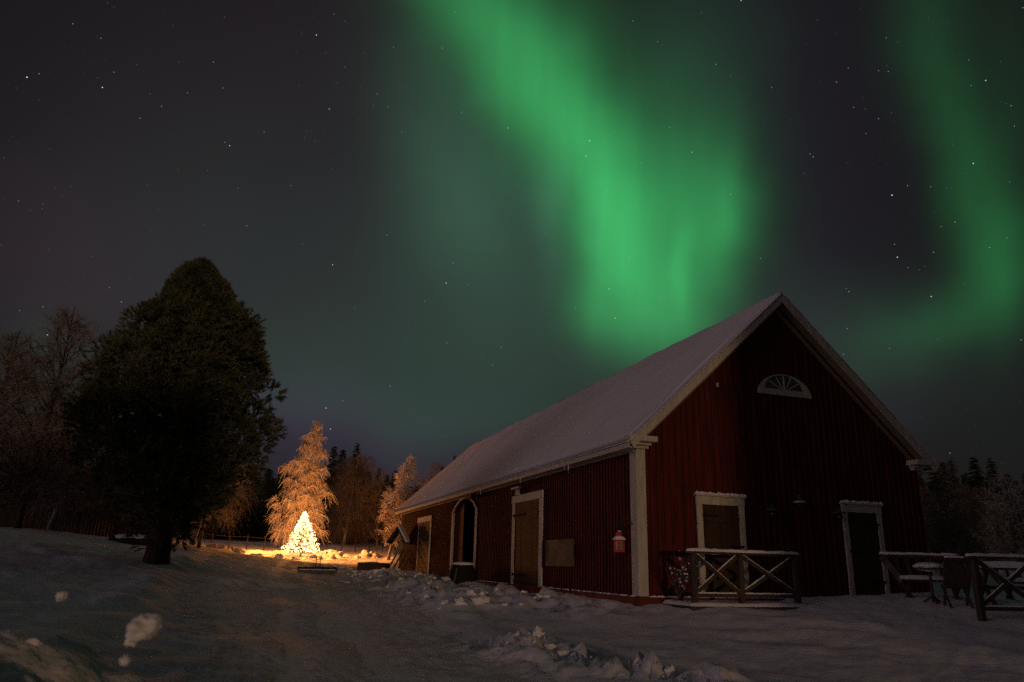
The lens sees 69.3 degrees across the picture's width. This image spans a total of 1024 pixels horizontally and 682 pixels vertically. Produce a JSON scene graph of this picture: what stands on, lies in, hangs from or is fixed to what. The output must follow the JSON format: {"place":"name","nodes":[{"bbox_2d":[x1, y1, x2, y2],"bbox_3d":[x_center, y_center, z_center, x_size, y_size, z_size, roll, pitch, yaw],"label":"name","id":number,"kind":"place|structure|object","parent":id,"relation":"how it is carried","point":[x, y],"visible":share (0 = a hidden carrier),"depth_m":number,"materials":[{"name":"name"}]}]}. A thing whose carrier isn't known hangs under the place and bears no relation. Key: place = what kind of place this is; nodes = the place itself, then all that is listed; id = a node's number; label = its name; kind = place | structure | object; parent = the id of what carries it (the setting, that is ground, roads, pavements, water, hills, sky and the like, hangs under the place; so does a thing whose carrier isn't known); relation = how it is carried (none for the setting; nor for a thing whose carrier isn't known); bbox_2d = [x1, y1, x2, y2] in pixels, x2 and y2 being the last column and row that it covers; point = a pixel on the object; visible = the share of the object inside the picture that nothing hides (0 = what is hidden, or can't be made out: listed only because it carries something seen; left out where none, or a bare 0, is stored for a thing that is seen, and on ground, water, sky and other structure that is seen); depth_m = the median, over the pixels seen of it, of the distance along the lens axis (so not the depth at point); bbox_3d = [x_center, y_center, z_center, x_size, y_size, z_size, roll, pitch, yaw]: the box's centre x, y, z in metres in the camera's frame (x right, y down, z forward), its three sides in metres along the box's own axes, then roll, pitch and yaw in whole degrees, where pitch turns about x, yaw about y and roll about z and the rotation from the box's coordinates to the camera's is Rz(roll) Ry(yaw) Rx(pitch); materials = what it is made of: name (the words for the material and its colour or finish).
{"place":"outdoors","nodes":[
{"label":"outdoors","id":0,"kind":"place"},
{"bbox_2d":[0,549,556,681],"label":"snow road","id":1,"kind":"structure","parent":0,"point":[415,651],"depth_m":10.12,"materials":[{"name":"white snow"}]},
{"bbox_2d":[297,558,337,573],"bbox_3d":[-8.411,9.730,31.998,1.686,0.634,0.784,7,-18,-16],"label":"road drag","id":2,"kind":"object","parent":1,"relation":"on","point":[321,570],"visible":1,"depth_m":31.71,"materials":[{"name":"brown wood"}]},
{"bbox_2d":[0,527,1023,681],"bbox_3d":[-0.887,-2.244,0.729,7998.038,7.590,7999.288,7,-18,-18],"label":"snowy ground","id":3,"kind":"structure","parent":0,"point":[112,588],"depth_m":12.57,"materials":[{"name":"white snow"}]},
{"bbox_2d":[0,325,76,527],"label":"birch tree","id":4,"kind":"object","parent":3,"relation":"on","point":[8,369],"visible":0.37,"depth_m":33.21,"materials":[{"name":"brown plant"}]},
{"bbox_2d":[0,303,109,528],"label":"birch tree","id":5,"kind":"object","parent":3,"relation":"on","point":[33,477],"visible":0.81,"depth_m":31.89,"materials":[{"name":"brown plant"}]},
{"bbox_2d":[4,404,105,535],"bbox_3d":[-23.517,6.885,39.007,6.328,8.016,6.078,13,-20,-33],"label":"birch tree","id":6,"kind":"object","parent":3,"relation":"on","point":[47,514],"visible":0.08,"depth_m":38.52,"materials":[{"name":"brown plant"}]},
{"bbox_2d":[0,508,127,536],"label":"plank fence","id":7,"kind":"object","parent":3,"relation":"on","point":[5,520],"visible":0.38,"depth_m":38.42,"materials":[{"name":"brown wood"}]},
{"bbox_2d":[7,371,126,531],"bbox_3d":[-21.585,5.202,36.686,5.807,8.774,5.530,7,-18,-18],"label":"birch tree","id":8,"kind":"object","parent":3,"relation":"on","point":[52,521],"visible":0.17,"depth_m":35.89,"materials":[{"name":"brown plant"}]},
{"bbox_2d":[108,534,147,545],"bbox_3d":[-16.454,8.605,32.009,1.993,0.500,0.465,-1,-17,7],"label":"log","id":9,"kind":"object","parent":3,"relation":"on","point":[140,539],"visible":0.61,"depth_m":31.83,"materials":[{"name":"brown wood"}]},
{"bbox_2d":[58,255,288,564],"bbox_3d":[-10.464,2.075,23.344,6.764,10.119,6.259,7,-18,-18],"label":"pine tree","id":10,"kind":"object","parent":3,"relation":"on","point":[199,340],"visible":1,"depth_m":22.18,"materials":[{"name":"green plant"}]},
{"bbox_2d":[186,482,242,547],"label":"birch tree","id":11,"kind":"object","parent":3,"relation":"on","point":[200,537],"visible":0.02,"depth_m":40.48,"materials":[{"name":"brown plant"}]},
{"bbox_2d":[174,465,259,545],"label":"birch tree","id":12,"kind":"object","parent":3,"relation":"on","point":[195,532],"visible":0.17,"depth_m":43.37,"materials":[{"name":"brown plant"}]},
{"bbox_2d":[196,533,395,553],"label":"wire fence","id":13,"kind":"object","parent":3,"relation":"on","point":[285,539],"visible":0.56,"depth_m":58.43,"materials":[{"name":"brown wood"}]},
{"bbox_2d":[271,437,320,542],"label":"spruce tree","id":14,"kind":"object","parent":3,"relation":"on","point":[282,518],"visible":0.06,"depth_m":75.01,"materials":[{"name":"plant"}]},
{"bbox_2d":[263,418,337,546],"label":"birch tree","id":15,"kind":"object","parent":3,"relation":"on","point":[300,487],"visible":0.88,"depth_m":62.97,"materials":[{"name":"white plant"}]},
{"bbox_2d":[281,511,319,555],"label":"christmas tree","id":16,"kind":"object","parent":3,"relation":"on","point":[302,544],"visible":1,"depth_m":53.81,"materials":[{"name":"white plant"}]},
{"bbox_2d":[312,446,343,543],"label":"spruce tree","id":17,"kind":"object","parent":3,"relation":"on","point":[335,448],"visible":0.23,"depth_m":78.46,"materials":[{"name":"plant"}]},
{"bbox_2d":[314,449,357,542],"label":"spruce tree","id":18,"kind":"object","parent":3,"relation":"on","point":[343,454],"visible":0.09,"depth_m":81.42,"materials":[{"name":"plant"}]},
{"bbox_2d":[311,452,384,546],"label":"birch tree","id":19,"kind":"object","parent":3,"relation":"on","point":[348,525],"visible":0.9,"depth_m":71.99,"materials":[{"name":"brown plant"}]},
{"bbox_2d":[330,443,371,543],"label":"spruce tree","id":20,"kind":"object","parent":3,"relation":"on","point":[353,456],"visible":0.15,"depth_m":75.84,"materials":[{"name":"plant"}]},
{"bbox_2d":[26,543,716,681],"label":"snow clods","id":21,"kind":"object","parent":3,"relation":"on","point":[147,626],"visible":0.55,"depth_m":9.95,"materials":[{"name":"white snow"}]},
{"bbox_2d":[357,562,389,570],"bbox_3d":[-7.104,11.675,38.166,1.369,0.568,1.157,-2,-17,12],"label":"trough","id":22,"kind":"object","parent":3,"relation":"on","point":[368,565],"visible":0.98,"depth_m":37.70,"materials":[{"name":"brown wood"}]},
{"bbox_2d":[352,465,398,548],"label":"bare tree","id":23,"kind":"object","parent":3,"relation":"on","point":[377,495],"visible":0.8,"depth_m":69.04,"materials":[{"name":"brown plant"}]},
{"bbox_2d":[364,469,386,542],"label":"spruce tree","id":24,"kind":"object","parent":3,"relation":"on","point":[383,528],"visible":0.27,"depth_m":85.98,"materials":[{"name":"green plant"}]},
{"bbox_2d":[381,470,399,516],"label":"spruce tree","id":25,"kind":"object","parent":3,"relation":"on","point":[393,482],"visible":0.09,"depth_m":92.48,"materials":[{"name":"plant"}]},
{"bbox_2d":[385,525,409,569],"bbox_3d":[-5.897,11.089,39.061,1.469,2.645,1.040,0,-17,5],"label":"roofed stand","id":26,"kind":"object","parent":3,"relation":"on","point":[400,529],"visible":0.83,"depth_m":38.93,"materials":[{"name":"brown wood"}]},
{"bbox_2d":[375,454,422,560],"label":"birch tree","id":27,"kind":"object","parent":3,"relation":"on","point":[402,494],"visible":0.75,"depth_m":54.07,"materials":[{"name":"brown plant"}]},
{"bbox_2d":[413,459,443,485],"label":"bare tree","id":28,"kind":"object","parent":3,"relation":"on","point":[437,469],"visible":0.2,"depth_m":60.98,"materials":[{"name":"brown plant"}]},
{"bbox_2d":[445,562,476,583],"bbox_3d":[-1.877,8.438,26.649,1.264,0.940,1.060,13,-20,-34],"label":"tub","id":29,"kind":"object","parent":3,"relation":"on","point":[461,572],"visible":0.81,"depth_m":26.36,"materials":[{"name":"brown wood"}]},
{"bbox_2d":[0,438,1023,542],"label":"forest","id":30,"kind":"object","parent":3,"relation":"on","point":[258,527],"visible":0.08,"depth_m":83.50,"materials":[{"name":"plant"}]},
{"bbox_2d":[395,292,940,606],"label":"barn","id":31,"kind":"structure","parent":3,"relation":"on","point":[710,437],"depth_m":18.56,"materials":[{"name":"red paint"}]},
{"bbox_2d":[416,515,431,574],"bbox_3d":[-4.334,9.960,36.127,0.059,2.700,3.050,7,-18,-18],"label":"door","id":32,"kind":"structure","parent":31,"relation":"in","point":[424,527],"depth_m":35.94,"materials":[{"name":"brown wood"}]},
{"bbox_2d":[454,501,464,561],"bbox_3d":[-2.175,8.173,30.554,0.040,2.970,1.272,7,-18,-18],"label":"inner door","id":33,"kind":"structure","parent":31,"relation":"in","point":[460,515],"depth_m":30.51,"materials":[{"name":"red paint"}]},
{"bbox_2d":[465,494,474,499],"bbox_3d":[-1.583,6.046,28.699,0.294,0.160,0.900,7,-18,-18],"label":"floodlight","id":34,"kind":"object","parent":31,"relation":"attached to","point":[469,496],"visible":1,"depth_m":28.43,"materials":[{"name":"black metal"}]},
{"bbox_2d":[511,486,520,494],"bbox_3d":[0.170,4.843,23.884,0.214,0.250,0.720,7,-18,-18],"label":"floodlight","id":35,"kind":"object","parent":31,"relation":"attached to","point":[517,489],"visible":1,"depth_m":23.83,"materials":[{"name":"white paint"}]},
{"bbox_2d":[510,490,543,586],"bbox_3d":[0.429,6.198,22.760,0.074,2.980,2.750,7,-18,-18],"label":"door","id":36,"kind":"structure","parent":31,"relation":"in","point":[527,509],"depth_m":22.65,"materials":[{"name":"brown wood"}]},
{"bbox_2d":[546,539,574,566],"bbox_3d":[1.305,5.790,20.224,0.050,0.700,1.980,7,-18,-18],"label":"notice board","id":37,"kind":"object","parent":31,"relation":"attached to","point":[561,552],"visible":1,"depth_m":20.12,"materials":[{"name":"brown wood"}]},
{"bbox_2d":[612,527,625,551],"bbox_3d":[2.427,4.495,16.763,0.306,0.556,0.306,7,-18,-18],"label":"lantern","id":38,"kind":"object","parent":31,"relation":"hanging from","point":[619,539],"visible":1,"depth_m":16.66,"materials":[{"name":"red paint"}]},
{"bbox_2d":[610,516,632,532],"bbox_3d":[2.522,4.175,16.842,0.358,0.479,0.854,7,-18,-18],"label":"fir sprig","id":39,"kind":"object","parent":31,"relation":"attached to","point":[622,522],"visible":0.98,"depth_m":16.84,"materials":[{"name":"green plant"}]},
{"bbox_2d":[694,491,749,592],"bbox_3d":[4.815,4.605,16.895,1.370,2.299,0.153,7,-18,-18],"label":"door","id":40,"kind":"structure","parent":31,"relation":"in","point":[720,517],"depth_m":16.96,"materials":[{"name":"brown wood"}]},
{"bbox_2d":[761,498,779,517],"bbox_3d":[6.091,3.933,17.393,0.355,0.460,0.399,7,-18,-18],"label":"wall lamp","id":41,"kind":"object","parent":31,"relation":"attached to","point":[772,510],"visible":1,"depth_m":17.30,"materials":[{"name":"black metal"}]},
{"bbox_2d":[757,374,811,398],"bbox_3d":[6.861,1.116,18.672,1.600,0.545,0.059,7,-18,-18],"label":"window","id":42,"kind":"structure","parent":31,"relation":"in","point":[778,384],"depth_m":18.66,"materials":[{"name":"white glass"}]},
{"bbox_2d":[793,493,806,507],"bbox_3d":[6.909,3.824,17.782,0.306,0.350,0.306,7,-18,-18],"label":"wall lamp","id":43,"kind":"object","parent":31,"relation":"attached to","point":[799,501],"visible":1,"depth_m":17.71,"materials":[{"name":"black metal"}]},
{"bbox_2d":[825,502,845,520],"bbox_3d":[7.911,4.143,17.984,0.365,0.450,0.399,7,-18,-18],"label":"wall lamp","id":44,"kind":"object","parent":31,"relation":"attached to","point":[839,513],"visible":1,"depth_m":17.90,"materials":[{"name":"black metal"}]},
{"bbox_2d":[839,500,890,595],"bbox_3d":[8.681,5.077,18.141,1.290,2.307,0.150,7,-18,-18],"label":"door","id":45,"kind":"structure","parent":31,"relation":"in","point":[864,540],"depth_m":18.15,"materials":[{"name":"brown wood"}]},
{"bbox_2d":[662,546,701,600],"bbox_3d":[3.623,5.005,15.717,0.912,1.262,0.502,7,-18,-18],"label":"dry shrub","id":46,"kind":"object","parent":3,"relation":"on","point":[680,595],"visible":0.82,"depth_m":15.70,"materials":[{"name":"brown plant"}]},
{"bbox_2d":[662,600,807,610],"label":"porch deck","id":47,"kind":"structure","parent":3,"relation":"on","point":[770,605],"depth_m":15.40,"materials":[{"name":"brown wood"}]},
{"bbox_2d":[685,548,801,603],"bbox_3d":[4.931,5.110,15.552,2.822,1.423,0.140,7,-18,-18],"label":"porch railing","id":48,"kind":"object","parent":47,"relation":"on","point":[741,593],"visible":0.92,"depth_m":15.55,"materials":[{"name":"brown wood"}]},
{"bbox_2d":[879,552,959,599],"bbox_3d":[9.319,5.349,16.604,1.760,1.189,0.635,0,-17,5],"label":"garden bench","id":49,"kind":"object","parent":3,"relation":"on","point":[900,577],"visible":0.66,"depth_m":16.88,"materials":[{"name":"brown wood"}]},
{"bbox_2d":[912,562,942,603],"bbox_3d":[8.938,5.195,15.787,0.646,0.912,0.620,7,-18,-18],"label":"side table","id":50,"kind":"object","parent":3,"relation":"on","point":[929,567],"visible":0.92,"depth_m":15.72,"materials":[{"name":"grey wood"}]},
{"bbox_2d":[925,471,947,546],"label":"spruce tree","id":51,"kind":"object","parent":3,"relation":"on","point":[934,484],"visible":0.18,"depth_m":53.20,"materials":[{"name":"green plant"}]},
{"bbox_2d":[919,485,958,571],"bbox_3d":[21.136,9.441,37.344,3.089,4.787,2.692,7,-18,-18],"label":"bare tree","id":52,"kind":"object","parent":3,"relation":"on","point":[924,490],"visible":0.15,"depth_m":37.62,"materials":[{"name":"plant"}]},
{"bbox_2d":[933,462,951,508],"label":"spruce tree","id":53,"kind":"object","parent":3,"relation":"on","point":[942,471],"visible":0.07,"depth_m":56.55,"materials":[{"name":"plant"}]},
{"bbox_2d":[920,488,994,579],"bbox_3d":[16.833,7.572,28.502,3.455,3.983,3.810,7,-18,-18],"label":"bare tree","id":54,"kind":"object","parent":3,"relation":"on","point":[962,546],"visible":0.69,"depth_m":28.37,"materials":[{"name":"plant"}]},
{"bbox_2d":[940,556,974,608],"bbox_3d":[9.107,5.013,15.168,0.528,1.153,0.567,-1,-17,10],"label":"garden chair","id":55,"kind":"object","parent":3,"relation":"on","point":[956,573],"visible":0.77,"depth_m":15.10,"materials":[{"name":"brown wood"}]},
{"bbox_2d":[941,458,985,552],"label":"spruce tree","id":56,"kind":"object","parent":3,"relation":"on","point":[954,479],"visible":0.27,"depth_m":51.01,"materials":[{"name":"plant"}]},
{"bbox_2d":[929,481,1010,573],"bbox_3d":[21.912,8.928,34.926,3.307,4.564,3.584,2,-17,0],"label":"bare tree","id":57,"kind":"object","parent":3,"relation":"on","point":[969,499],"visible":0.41,"depth_m":34.83,"materials":[{"name":"plant"}]},
{"bbox_2d":[965,457,990,543],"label":"spruce tree","id":58,"kind":"object","parent":3,"relation":"on","point":[976,477],"visible":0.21,"depth_m":52.02,"materials":[{"name":"plant"}]},
{"bbox_2d":[964,553,1023,621],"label":"terrace railing","id":59,"kind":"object","parent":3,"relation":"on","point":[981,602],"visible":0.93,"depth_m":13.89,"materials":[{"name":"brown wood"}]},
{"bbox_2d":[965,470,1023,575],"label":"bare tree","id":60,"kind":"object","parent":3,"relation":"on","point":[1011,541],"visible":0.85,"depth_m":32.54,"materials":[{"name":"plant"}]},
{"bbox_2d":[979,561,1023,604],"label":"garden table","id":61,"kind":"object","parent":3,"relation":"on","point":[1004,565],"visible":0.66,"depth_m":15.77,"materials":[{"name":"grey wood"}]},
{"bbox_2d":[980,458,1023,553],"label":"spruce tree","id":62,"kind":"object","parent":3,"relation":"on","point":[992,476],"visible":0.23,"depth_m":49.66,"materials":[{"name":"green plant"}]},
{"bbox_2d":[980,559,1023,599],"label":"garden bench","id":63,"kind":"object","parent":3,"relation":"on","point":[1019,579],"visible":0.44,"depth_m":17.54,"materials":[{"name":"brown wood"}]},
{"bbox_2d":[1002,474,1023,543],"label":"spruce tree","id":64,"kind":"object","parent":3,"relation":"on","point":[1007,477],"visible":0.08,"depth_m":52.06,"materials":[{"name":"green plant"}]},
{"bbox_2d":[0,0,1023,509],"label":"sky","id":65,"kind":"structure","parent":0,"point":[523,256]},
{"bbox_2d":[9,5,1011,440],"bbox_3d":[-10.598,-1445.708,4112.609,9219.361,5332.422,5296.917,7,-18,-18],"label":"stars","id":66,"kind":"object","parent":65,"relation":"in","point":[669,127],"visible":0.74,"depth_m":5255.98,"materials":[{"name":"white"}]}
]}

